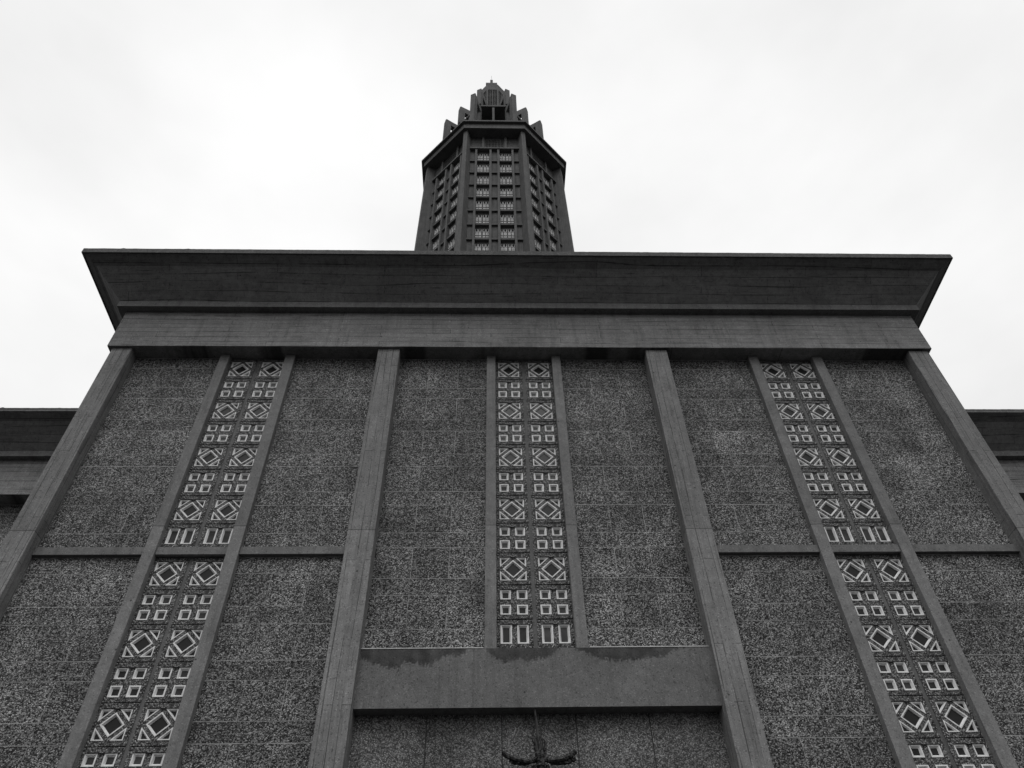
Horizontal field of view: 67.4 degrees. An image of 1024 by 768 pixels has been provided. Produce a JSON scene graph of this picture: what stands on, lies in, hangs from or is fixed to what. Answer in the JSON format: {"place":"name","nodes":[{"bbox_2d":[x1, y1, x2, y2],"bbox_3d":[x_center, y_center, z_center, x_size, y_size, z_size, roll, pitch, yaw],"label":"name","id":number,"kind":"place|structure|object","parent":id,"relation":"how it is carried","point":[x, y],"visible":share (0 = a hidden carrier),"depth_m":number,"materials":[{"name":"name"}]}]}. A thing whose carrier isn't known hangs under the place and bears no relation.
{"place":"outdoors","nodes":[
{"label":"outdoors","id":0,"kind":"place"},
{"bbox_2d":[414,76,573,251],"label":"tower","id":1,"kind":"structure","parent":0,"point":[493,169],"depth_m":73.24,"materials":[{"name":"concrete"}]},
{"bbox_2d":[0,0,1023,408],"label":"sky","id":2,"kind":"structure","parent":0,"point":[703,126],"materials":[{"name":"white"}]},
{"bbox_3d":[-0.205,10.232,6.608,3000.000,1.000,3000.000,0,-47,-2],"label":"ground","id":3,"kind":"structure","parent":0,"visible":0},
{"bbox_2d":[0,248,1023,767],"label":"church","id":4,"kind":"structure","parent":3,"relation":"on","point":[334,508],"depth_m":15.14,"materials":[{"name":"concrete"}]},
{"bbox_2d":[502,709,576,767],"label":"wall cross","id":5,"kind":"object","parent":4,"relation":"attached to","point":[540,758],"depth_m":11.71,"materials":[{"name":"metal"}]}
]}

